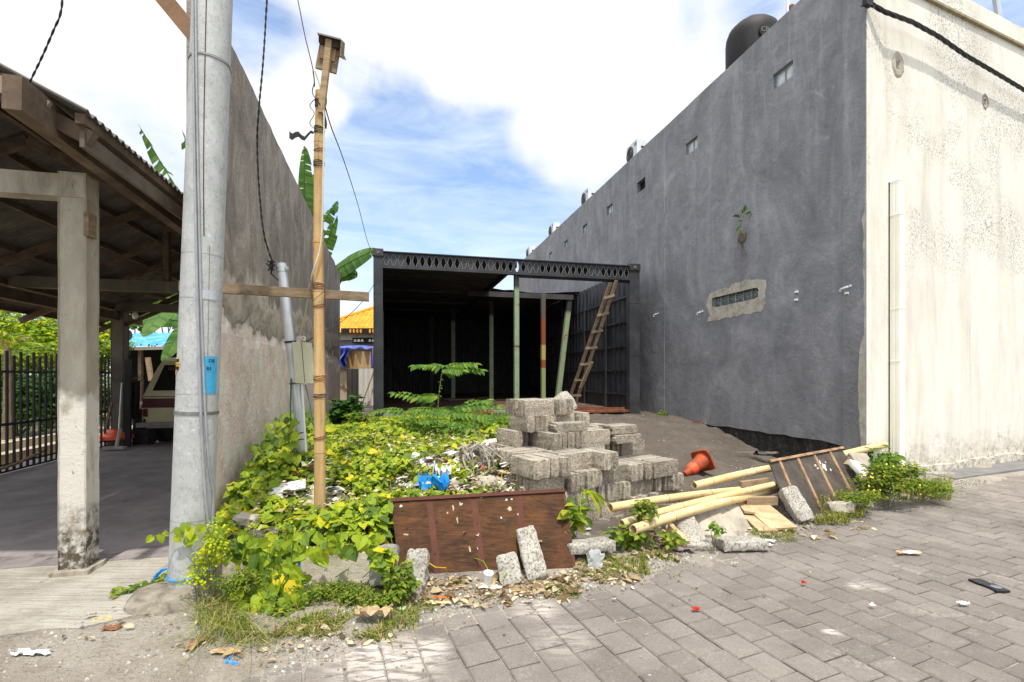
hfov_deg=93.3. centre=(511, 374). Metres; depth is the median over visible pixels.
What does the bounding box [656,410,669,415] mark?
weed
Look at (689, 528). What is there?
concrete block
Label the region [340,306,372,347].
house
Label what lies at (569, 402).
concrete block
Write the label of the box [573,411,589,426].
concrete block
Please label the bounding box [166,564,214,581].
tied rope
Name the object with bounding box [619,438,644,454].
concrete block
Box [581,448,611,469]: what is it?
concrete block
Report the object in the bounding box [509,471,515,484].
concrete block
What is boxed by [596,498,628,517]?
concrete block
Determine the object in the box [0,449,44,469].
bent pole
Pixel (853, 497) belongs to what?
weed
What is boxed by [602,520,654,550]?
weed
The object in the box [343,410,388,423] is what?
shrub
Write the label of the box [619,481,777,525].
bamboo pole
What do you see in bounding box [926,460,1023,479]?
curb
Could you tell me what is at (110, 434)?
orange basin
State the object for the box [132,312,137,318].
light bulb
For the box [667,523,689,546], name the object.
plank
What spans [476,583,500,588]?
foam scrap
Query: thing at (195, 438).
utility pole
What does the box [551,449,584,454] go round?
concrete block
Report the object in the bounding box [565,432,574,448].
concrete block
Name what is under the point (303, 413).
conduit
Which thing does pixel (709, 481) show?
bamboo pole
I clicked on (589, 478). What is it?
concrete block
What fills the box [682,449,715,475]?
traffic cone
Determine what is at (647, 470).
concrete block
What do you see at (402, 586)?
weed
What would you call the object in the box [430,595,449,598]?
stick
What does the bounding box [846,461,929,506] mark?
weed
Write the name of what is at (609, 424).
concrete block
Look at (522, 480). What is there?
concrete block
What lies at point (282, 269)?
metal pole
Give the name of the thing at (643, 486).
concrete block
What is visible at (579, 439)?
concrete block
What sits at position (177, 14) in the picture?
timber brace
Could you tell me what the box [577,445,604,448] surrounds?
concrete block
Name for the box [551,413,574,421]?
concrete block
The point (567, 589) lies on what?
leaf
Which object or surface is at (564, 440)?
concrete block
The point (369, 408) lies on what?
back ground
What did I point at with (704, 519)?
concrete block
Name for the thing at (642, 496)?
concrete block
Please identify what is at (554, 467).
concrete block
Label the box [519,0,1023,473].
building
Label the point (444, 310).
container shelter
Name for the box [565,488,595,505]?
concrete block
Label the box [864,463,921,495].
yellow flowers
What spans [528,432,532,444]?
concrete block
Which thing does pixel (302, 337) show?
cable
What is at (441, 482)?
blue bag
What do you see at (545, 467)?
concrete block
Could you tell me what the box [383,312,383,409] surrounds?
door leaf
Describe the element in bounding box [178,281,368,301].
cross timber
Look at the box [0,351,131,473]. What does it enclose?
iron fence
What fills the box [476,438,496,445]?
board scrap
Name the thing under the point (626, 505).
bamboo pole
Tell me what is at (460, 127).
sky
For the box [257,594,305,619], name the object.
weed
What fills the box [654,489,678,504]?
concrete block
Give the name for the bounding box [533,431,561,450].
concrete block
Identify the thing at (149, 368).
upright plank
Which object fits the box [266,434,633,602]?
rubbish scraps
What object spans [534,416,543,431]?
concrete block
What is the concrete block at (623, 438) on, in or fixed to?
on the concrete block at (631, 448)
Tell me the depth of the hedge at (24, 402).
11.21 m
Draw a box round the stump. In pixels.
[106,440,119,445]
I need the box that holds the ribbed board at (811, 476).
[768,446,864,520]
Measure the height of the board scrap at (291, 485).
0.099 m
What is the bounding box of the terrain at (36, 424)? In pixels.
[1,376,132,427]
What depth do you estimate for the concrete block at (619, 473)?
4.88 m
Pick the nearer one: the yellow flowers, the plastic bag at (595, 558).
the plastic bag at (595, 558)
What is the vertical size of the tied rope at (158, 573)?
0.062 m
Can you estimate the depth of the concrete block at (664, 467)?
5.16 m
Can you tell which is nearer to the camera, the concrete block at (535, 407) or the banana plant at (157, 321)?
the concrete block at (535, 407)
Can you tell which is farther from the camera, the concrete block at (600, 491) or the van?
the van
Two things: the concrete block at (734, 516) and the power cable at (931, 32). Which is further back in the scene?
the power cable at (931, 32)
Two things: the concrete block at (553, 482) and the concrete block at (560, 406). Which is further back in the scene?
the concrete block at (560, 406)
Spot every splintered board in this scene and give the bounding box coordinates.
[737,501,754,513]
[742,511,778,532]
[750,505,796,529]
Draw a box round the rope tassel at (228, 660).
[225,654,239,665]
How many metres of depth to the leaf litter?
3.31 m
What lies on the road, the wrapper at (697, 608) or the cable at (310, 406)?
the wrapper at (697, 608)
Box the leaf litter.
[62,427,1020,675]
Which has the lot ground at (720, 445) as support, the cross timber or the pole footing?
the pole footing
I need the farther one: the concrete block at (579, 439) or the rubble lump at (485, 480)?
the concrete block at (579, 439)
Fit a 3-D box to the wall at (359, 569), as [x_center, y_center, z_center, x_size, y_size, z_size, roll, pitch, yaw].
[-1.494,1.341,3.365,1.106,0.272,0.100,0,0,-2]
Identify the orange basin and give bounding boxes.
[99,429,134,440]
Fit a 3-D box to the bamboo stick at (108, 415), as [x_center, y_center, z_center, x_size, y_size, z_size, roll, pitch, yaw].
[-7.587,0.760,9.100,0.040,0.491,0.242,0,0,-12]
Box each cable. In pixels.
[29,0,63,82]
[256,0,273,263]
[290,378,294,451]
[297,0,314,86]
[297,71,324,340]
[305,385,313,427]
[306,283,374,341]
[309,97,317,130]
[312,71,319,103]
[326,109,372,252]
[871,2,1023,91]
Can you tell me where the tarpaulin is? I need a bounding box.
[340,345,372,367]
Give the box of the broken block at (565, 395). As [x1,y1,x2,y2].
[554,391,576,410]
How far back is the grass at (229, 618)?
2.84 m
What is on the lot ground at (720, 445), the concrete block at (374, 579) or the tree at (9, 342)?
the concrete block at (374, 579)
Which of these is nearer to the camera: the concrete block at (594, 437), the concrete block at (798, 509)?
the concrete block at (798, 509)
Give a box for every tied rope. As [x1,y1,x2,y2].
[153,568,168,579]
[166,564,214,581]
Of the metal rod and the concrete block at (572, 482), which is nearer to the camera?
the concrete block at (572, 482)
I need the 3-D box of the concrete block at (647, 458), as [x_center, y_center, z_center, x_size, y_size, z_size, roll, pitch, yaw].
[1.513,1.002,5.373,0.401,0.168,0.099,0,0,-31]
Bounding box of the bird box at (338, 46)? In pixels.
[315,32,345,73]
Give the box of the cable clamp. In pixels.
[861,0,874,8]
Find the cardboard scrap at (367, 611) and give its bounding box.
[353,603,392,616]
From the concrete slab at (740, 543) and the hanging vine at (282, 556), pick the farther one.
the concrete slab at (740, 543)
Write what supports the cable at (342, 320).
attached to the container shelter
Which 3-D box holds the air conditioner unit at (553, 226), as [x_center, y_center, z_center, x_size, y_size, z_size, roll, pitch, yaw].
[1.746,-6.002,20.141,0.300,0.530,0.608,0,0,-14]
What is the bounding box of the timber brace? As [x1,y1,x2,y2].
[155,0,190,41]
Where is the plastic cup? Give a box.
[483,569,493,584]
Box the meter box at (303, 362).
[292,342,313,382]
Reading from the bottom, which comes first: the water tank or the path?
the path
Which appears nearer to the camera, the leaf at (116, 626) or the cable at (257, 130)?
the leaf at (116, 626)
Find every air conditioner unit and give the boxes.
[526,246,534,256]
[548,222,559,234]
[581,187,595,204]
[626,139,645,161]
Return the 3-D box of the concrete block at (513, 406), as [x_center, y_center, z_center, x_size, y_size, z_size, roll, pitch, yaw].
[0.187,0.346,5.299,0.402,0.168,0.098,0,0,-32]
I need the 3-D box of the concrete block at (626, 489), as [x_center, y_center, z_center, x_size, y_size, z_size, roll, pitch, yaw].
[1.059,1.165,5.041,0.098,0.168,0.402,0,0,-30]
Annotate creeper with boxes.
[109,571,167,598]
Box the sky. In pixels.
[0,0,1023,376]
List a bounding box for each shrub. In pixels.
[328,395,365,424]
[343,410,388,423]
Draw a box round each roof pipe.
[786,0,788,12]
[992,0,1002,16]
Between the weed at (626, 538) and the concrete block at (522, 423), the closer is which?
the weed at (626, 538)
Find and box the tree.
[0,310,35,351]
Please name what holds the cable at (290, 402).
hanging from the metal pole at (282, 269)
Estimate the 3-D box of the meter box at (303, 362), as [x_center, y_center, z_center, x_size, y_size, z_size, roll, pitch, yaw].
[-2.067,-0.121,4.800,0.129,0.404,0.186,0,0,10]
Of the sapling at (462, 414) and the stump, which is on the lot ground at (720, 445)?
the sapling at (462, 414)
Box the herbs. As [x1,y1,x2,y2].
[220,433,467,534]
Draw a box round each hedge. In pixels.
[1,368,103,435]
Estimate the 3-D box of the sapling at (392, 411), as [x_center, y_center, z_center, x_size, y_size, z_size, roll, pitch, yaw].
[-1.513,0.697,6.772,0.958,0.505,0.560,0,0,38]
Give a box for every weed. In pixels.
[176,553,220,598]
[191,517,231,597]
[211,567,279,600]
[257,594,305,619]
[289,578,375,605]
[341,590,398,616]
[367,546,398,590]
[383,559,422,602]
[557,497,595,538]
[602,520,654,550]
[630,499,659,547]
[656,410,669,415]
[657,529,686,549]
[705,521,726,549]
[833,488,888,509]
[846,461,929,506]
[864,444,906,469]
[899,477,963,501]
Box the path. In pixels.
[1,426,132,452]
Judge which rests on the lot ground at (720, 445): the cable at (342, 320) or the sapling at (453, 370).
the sapling at (453, 370)
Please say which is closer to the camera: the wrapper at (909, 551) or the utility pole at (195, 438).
the utility pole at (195, 438)
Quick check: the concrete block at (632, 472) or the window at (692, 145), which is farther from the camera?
the window at (692, 145)
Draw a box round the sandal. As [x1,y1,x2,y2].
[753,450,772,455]
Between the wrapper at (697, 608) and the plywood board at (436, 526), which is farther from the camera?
the plywood board at (436, 526)
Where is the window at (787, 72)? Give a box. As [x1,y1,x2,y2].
[775,62,792,88]
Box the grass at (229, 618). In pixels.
[134,471,961,680]
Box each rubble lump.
[232,511,264,528]
[304,489,313,497]
[429,454,441,460]
[445,480,459,489]
[473,475,497,489]
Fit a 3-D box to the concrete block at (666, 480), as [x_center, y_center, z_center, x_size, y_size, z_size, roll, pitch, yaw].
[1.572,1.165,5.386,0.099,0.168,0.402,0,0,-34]
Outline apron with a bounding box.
[0,556,167,636]
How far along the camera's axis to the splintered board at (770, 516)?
4.63 m
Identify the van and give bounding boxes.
[136,357,176,440]
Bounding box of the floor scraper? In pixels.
[102,428,127,449]
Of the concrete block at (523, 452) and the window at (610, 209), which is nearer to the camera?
the concrete block at (523, 452)
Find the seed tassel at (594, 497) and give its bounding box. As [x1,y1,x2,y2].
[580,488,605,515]
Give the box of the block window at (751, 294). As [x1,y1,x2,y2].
[714,288,757,306]
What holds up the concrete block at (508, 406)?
on the concrete block at (522, 423)
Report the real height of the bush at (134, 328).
5.107 m
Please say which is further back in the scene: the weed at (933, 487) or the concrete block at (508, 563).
the weed at (933, 487)
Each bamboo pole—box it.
[289,38,331,508]
[607,487,745,512]
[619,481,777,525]
[629,487,779,534]
[691,441,888,488]
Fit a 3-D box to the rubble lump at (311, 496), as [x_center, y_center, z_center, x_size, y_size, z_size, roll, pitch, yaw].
[-1.760,1.093,4.287,0.204,0.127,0.159,0,17,38]
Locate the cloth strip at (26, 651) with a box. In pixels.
[10,648,55,655]
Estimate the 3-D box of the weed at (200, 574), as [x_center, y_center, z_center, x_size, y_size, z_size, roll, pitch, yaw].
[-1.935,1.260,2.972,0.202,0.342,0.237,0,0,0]
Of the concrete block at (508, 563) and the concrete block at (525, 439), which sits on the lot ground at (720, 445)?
the concrete block at (508, 563)
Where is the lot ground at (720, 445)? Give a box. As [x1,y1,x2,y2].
[0,407,1023,681]
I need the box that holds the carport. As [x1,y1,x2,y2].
[0,63,182,577]
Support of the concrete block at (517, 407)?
on the concrete block at (539, 423)
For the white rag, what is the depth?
4.50 m
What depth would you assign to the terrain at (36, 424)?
15.56 m
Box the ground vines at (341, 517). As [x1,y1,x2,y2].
[214,414,519,580]
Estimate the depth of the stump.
9.46 m
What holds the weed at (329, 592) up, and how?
on the lot ground at (720, 445)
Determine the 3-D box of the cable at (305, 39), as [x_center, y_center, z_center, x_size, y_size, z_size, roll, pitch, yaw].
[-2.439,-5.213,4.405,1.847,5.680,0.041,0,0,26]
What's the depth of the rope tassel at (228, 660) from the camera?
2.42 m
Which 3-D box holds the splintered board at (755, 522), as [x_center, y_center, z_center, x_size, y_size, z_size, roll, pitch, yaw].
[2.338,1.391,4.625,0.187,0.093,0.456,0,0,0]
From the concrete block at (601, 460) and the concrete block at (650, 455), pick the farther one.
the concrete block at (650, 455)
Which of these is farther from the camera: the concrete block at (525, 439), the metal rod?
the metal rod
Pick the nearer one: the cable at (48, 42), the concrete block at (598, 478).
the cable at (48, 42)
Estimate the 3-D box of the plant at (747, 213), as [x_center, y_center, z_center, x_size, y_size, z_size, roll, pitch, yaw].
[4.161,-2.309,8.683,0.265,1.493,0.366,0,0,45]
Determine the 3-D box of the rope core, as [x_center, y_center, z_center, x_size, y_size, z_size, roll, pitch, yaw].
[-0.357,0.986,5.153,0.577,0.496,0.385,0,0,0]
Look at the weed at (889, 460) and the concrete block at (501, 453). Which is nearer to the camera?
the concrete block at (501, 453)
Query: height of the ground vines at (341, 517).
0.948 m
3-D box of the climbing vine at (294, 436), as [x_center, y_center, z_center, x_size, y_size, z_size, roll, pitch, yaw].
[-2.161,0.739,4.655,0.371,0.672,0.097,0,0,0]
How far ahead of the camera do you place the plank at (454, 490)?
4.25 m
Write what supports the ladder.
on the lot ground at (720, 445)
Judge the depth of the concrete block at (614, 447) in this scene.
5.49 m
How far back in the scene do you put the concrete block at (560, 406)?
5.20 m
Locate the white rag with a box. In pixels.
[432,460,451,475]
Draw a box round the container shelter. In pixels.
[373,248,640,416]
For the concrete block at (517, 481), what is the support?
on the concrete block
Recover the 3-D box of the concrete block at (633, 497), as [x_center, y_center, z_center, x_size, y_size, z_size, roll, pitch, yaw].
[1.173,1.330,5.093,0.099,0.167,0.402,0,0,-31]
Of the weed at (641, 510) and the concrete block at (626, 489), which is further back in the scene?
the concrete block at (626, 489)
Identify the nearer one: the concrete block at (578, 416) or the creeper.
the creeper
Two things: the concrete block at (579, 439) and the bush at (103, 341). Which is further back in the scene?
the bush at (103, 341)
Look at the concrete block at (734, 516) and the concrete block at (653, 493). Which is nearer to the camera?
the concrete block at (734, 516)
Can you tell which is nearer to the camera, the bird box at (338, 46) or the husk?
the husk
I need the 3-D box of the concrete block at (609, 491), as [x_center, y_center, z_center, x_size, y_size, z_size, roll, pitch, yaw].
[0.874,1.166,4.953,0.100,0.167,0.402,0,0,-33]
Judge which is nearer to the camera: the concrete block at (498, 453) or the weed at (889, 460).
the concrete block at (498, 453)
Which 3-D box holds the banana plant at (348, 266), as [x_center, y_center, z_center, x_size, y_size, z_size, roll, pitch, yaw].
[-5.347,-2.816,14.119,1.371,8.138,3.251,0,0,-43]
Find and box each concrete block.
[369,544,399,586]
[405,548,429,594]
[488,442,510,447]
[493,446,523,464]
[496,428,522,446]
[496,551,521,584]
[499,447,528,466]
[502,448,537,468]
[504,427,527,445]
[506,398,533,413]
[509,414,534,432]
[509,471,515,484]
[510,450,545,467]
[510,454,541,479]
[511,398,542,414]
[515,399,532,414]
[515,474,519,489]
[516,525,546,581]
[519,453,549,477]
[519,476,525,490]
[520,399,553,415]
[524,445,546,449]
[525,475,564,490]
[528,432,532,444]
[528,452,559,476]
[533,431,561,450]
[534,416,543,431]
[539,415,552,431]
[539,452,570,475]
[543,398,566,414]
[543,448,576,452]
[548,421,587,431]
[548,431,566,448]
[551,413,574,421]
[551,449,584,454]
[556,398,572,413]
[557,450,592,470]
[564,472,579,491]
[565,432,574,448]
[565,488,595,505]
[570,431,583,447]
[571,470,584,489]
[572,412,581,420]
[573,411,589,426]
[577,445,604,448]
[579,429,609,446]
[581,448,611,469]
[581,469,594,488]
[586,504,592,519]
[588,468,602,486]
[589,447,618,468]
[592,503,599,520]
[595,484,604,501]
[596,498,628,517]
[598,423,624,427]
[602,424,637,434]
[602,463,626,483]
[605,483,614,500]
[610,433,640,443]
[610,443,618,455]
[613,482,621,499]
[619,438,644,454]
[619,459,642,479]
[619,461,637,481]
[619,481,630,498]
[621,458,651,479]
[625,478,652,495]
[629,454,656,458]
[629,495,639,512]
[634,456,661,460]
[634,494,646,506]
[642,457,668,461]
[648,458,677,477]
[649,491,659,506]
[653,477,661,491]
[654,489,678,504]
[661,476,670,490]
[670,474,679,489]
[672,516,709,550]
[678,472,683,488]
[692,508,736,537]
[718,504,751,531]
[778,485,813,522]
[846,452,871,470]
[847,459,893,500]
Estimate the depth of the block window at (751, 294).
9.08 m
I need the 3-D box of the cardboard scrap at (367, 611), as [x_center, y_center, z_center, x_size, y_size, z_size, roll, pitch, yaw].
[-0.809,1.365,2.814,0.218,0.056,0.111,0,0,0]
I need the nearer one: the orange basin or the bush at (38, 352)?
the orange basin
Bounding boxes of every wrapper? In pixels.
[691,605,700,610]
[896,550,921,553]
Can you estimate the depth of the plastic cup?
3.25 m
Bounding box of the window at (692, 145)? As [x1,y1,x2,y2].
[688,138,696,153]
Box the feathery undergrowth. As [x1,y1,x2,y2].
[365,412,508,441]
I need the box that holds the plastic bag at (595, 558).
[586,549,604,568]
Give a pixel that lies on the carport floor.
(135, 481)
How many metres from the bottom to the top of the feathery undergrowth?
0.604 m
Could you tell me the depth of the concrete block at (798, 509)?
4.72 m
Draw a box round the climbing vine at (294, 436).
[273,417,305,478]
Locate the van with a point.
(158, 405)
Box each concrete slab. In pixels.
[567,537,615,554]
[712,535,769,551]
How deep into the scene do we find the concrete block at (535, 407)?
5.08 m
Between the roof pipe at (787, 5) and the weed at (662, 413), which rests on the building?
the roof pipe at (787, 5)
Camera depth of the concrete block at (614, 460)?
4.72 m
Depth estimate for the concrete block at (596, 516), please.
4.71 m
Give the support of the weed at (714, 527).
on the lot ground at (720, 445)
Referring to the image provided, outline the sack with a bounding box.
[132,408,157,444]
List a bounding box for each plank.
[145,357,152,380]
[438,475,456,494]
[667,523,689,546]
[738,478,769,487]
[744,496,777,504]
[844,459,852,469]
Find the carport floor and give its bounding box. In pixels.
[0,439,172,568]
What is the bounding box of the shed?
[106,332,176,407]
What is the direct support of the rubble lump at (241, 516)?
on the lot ground at (720, 445)
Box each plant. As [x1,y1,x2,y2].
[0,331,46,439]
[129,124,185,360]
[298,145,372,283]
[732,204,751,289]
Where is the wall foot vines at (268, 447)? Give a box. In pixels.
[220,409,331,510]
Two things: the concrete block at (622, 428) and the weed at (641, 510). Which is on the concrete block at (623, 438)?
the concrete block at (622, 428)
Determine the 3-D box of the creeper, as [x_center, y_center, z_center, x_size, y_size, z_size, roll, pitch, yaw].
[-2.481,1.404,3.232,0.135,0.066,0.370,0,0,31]
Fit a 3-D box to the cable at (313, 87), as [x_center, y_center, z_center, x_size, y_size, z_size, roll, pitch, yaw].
[-1.591,-2.331,3.926,0.074,0.274,0.010,0,0,9]
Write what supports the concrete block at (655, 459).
on the concrete block at (674, 483)
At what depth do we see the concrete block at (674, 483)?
5.25 m
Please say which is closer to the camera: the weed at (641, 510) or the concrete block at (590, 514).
the weed at (641, 510)
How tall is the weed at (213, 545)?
0.530 m
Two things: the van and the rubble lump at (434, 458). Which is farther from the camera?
the van
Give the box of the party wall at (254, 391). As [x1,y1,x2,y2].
[186,0,339,524]
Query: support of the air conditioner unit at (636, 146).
on the building
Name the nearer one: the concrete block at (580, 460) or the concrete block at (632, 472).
the concrete block at (580, 460)
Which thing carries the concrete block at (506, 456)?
on the concrete block
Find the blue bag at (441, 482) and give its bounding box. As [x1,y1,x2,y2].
[418,472,449,490]
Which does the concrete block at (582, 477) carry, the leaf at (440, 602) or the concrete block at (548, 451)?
the concrete block at (548, 451)
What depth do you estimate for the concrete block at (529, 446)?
5.04 m
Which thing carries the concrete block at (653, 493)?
on the concrete block
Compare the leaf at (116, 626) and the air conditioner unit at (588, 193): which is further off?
the air conditioner unit at (588, 193)
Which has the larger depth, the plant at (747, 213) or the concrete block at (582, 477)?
the plant at (747, 213)
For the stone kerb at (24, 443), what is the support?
on the path
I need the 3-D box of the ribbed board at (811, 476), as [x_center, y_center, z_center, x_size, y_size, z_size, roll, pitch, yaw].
[3.464,1.177,5.409,1.884,0.565,0.457,0,0,-32]
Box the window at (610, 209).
[608,204,612,214]
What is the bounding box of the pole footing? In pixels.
[123,578,225,617]
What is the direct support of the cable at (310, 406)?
attached to the meter box at (303, 362)
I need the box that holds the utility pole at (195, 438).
[167,0,232,587]
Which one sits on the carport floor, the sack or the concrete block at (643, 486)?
the sack
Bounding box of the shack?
[340,348,391,405]
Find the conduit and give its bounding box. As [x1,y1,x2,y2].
[301,383,307,460]
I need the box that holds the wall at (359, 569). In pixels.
[213,546,369,583]
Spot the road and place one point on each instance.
(729, 627)
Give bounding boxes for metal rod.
[118,383,122,443]
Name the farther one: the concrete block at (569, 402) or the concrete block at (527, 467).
the concrete block at (569, 402)
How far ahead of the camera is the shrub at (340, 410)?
8.47 m
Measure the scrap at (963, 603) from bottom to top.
0.019 m
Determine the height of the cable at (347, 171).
0.541 m
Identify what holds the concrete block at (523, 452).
on the concrete block
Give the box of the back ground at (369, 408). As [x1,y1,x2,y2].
[110,396,372,412]
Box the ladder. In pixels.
[569,280,617,403]
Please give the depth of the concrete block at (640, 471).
4.99 m
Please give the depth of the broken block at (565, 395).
5.54 m
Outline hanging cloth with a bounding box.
[132,380,139,419]
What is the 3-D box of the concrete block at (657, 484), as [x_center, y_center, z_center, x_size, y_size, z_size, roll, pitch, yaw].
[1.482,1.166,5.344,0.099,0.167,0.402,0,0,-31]
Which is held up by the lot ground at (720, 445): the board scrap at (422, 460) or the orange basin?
the board scrap at (422, 460)
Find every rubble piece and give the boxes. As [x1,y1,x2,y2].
[823,501,855,514]
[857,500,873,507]
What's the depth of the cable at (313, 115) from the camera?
3.90 m
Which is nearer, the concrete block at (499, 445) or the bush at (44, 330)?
the concrete block at (499, 445)
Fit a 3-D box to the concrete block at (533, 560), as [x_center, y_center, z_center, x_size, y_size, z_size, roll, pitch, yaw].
[0.139,1.297,3.508,0.163,0.102,0.414,-13,42,-4]
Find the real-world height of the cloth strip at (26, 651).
0.020 m
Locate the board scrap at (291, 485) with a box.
[268,479,305,495]
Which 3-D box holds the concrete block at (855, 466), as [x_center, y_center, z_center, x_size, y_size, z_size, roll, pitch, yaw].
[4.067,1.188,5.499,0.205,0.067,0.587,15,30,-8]
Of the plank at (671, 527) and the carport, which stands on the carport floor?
the carport
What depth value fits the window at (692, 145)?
10.45 m
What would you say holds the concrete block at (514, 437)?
on the concrete block at (498, 453)
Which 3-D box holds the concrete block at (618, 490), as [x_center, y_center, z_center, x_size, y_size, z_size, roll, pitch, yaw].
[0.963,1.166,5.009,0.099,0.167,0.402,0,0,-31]
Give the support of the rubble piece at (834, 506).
on the grass at (229, 618)
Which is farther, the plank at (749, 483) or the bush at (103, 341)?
the bush at (103, 341)
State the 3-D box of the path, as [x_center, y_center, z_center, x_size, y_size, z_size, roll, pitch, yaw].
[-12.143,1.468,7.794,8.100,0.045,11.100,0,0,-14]
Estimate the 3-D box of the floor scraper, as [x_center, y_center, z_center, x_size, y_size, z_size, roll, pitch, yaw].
[-7.477,1.199,9.101,0.360,0.380,0.122,0,0,-14]
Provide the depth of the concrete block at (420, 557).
3.22 m
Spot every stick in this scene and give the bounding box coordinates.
[104,402,113,428]
[210,647,240,653]
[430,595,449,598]
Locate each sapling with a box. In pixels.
[370,407,437,430]
[387,362,488,423]
[416,399,504,435]
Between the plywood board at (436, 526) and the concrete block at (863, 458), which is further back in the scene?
the concrete block at (863, 458)
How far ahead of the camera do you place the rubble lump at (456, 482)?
4.47 m
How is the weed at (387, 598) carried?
on the lot ground at (720, 445)
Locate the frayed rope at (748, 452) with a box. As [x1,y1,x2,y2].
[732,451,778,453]
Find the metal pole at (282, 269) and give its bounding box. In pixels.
[266,259,309,458]
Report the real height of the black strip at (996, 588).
0.019 m
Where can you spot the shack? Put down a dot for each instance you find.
(356, 375)
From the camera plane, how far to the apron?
3.12 m
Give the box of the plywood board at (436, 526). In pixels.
[391,488,575,574]
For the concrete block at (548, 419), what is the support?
on the concrete block
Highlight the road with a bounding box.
[241,475,1023,681]
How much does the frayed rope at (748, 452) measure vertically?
0.012 m
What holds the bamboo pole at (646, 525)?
on the concrete block at (734, 516)
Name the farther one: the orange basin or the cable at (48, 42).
the orange basin
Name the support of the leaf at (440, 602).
on the lot ground at (720, 445)
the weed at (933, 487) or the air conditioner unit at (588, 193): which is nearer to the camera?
the weed at (933, 487)
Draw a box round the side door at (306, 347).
[302,342,313,382]
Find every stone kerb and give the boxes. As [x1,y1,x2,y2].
[1,433,54,451]
[1,434,99,464]
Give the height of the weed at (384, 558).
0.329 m
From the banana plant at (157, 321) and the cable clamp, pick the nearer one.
the cable clamp
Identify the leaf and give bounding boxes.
[100,623,123,630]
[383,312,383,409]
[424,600,450,603]
[562,586,578,592]
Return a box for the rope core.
[453,444,496,464]
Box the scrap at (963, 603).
[957,601,969,604]
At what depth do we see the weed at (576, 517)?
3.84 m
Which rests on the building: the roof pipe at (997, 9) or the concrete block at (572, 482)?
the roof pipe at (997, 9)
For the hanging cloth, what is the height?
0.810 m
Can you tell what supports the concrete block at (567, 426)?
on the concrete block at (579, 439)
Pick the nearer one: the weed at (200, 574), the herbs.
the weed at (200, 574)
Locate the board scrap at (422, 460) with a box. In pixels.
[416,456,433,465]
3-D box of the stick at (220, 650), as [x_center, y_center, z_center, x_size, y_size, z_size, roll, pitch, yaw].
[-1.465,1.411,2.482,0.156,0.020,0.042,0,0,0]
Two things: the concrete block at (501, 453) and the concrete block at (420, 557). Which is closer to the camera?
the concrete block at (420, 557)
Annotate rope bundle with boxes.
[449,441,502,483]
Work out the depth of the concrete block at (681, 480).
5.29 m
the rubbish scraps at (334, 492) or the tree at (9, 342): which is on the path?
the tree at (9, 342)
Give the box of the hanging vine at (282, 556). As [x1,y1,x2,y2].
[146,522,385,615]
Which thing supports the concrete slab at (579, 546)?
on the leaf litter
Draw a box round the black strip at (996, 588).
[968,578,1009,592]
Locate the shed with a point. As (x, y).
(138, 356)
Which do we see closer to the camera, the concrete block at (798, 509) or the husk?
the husk
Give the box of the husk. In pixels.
[183,632,206,649]
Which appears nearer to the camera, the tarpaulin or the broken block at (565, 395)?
the broken block at (565, 395)
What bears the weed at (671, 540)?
on the lot ground at (720, 445)
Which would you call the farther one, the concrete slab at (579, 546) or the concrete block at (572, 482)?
the concrete block at (572, 482)
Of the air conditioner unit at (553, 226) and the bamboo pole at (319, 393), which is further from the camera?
the air conditioner unit at (553, 226)
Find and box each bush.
[0,313,134,424]
[0,339,110,428]
[43,326,110,393]
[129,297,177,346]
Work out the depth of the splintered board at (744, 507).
4.78 m
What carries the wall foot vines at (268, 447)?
attached to the party wall at (254, 391)
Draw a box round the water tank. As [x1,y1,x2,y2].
[725,14,777,69]
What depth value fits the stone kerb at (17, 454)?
8.28 m
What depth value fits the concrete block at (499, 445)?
5.25 m
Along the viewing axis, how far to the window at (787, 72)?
7.99 m
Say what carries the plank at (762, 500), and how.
on the splintered board at (770, 516)
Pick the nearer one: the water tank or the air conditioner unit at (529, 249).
the water tank
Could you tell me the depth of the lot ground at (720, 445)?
2.74 m

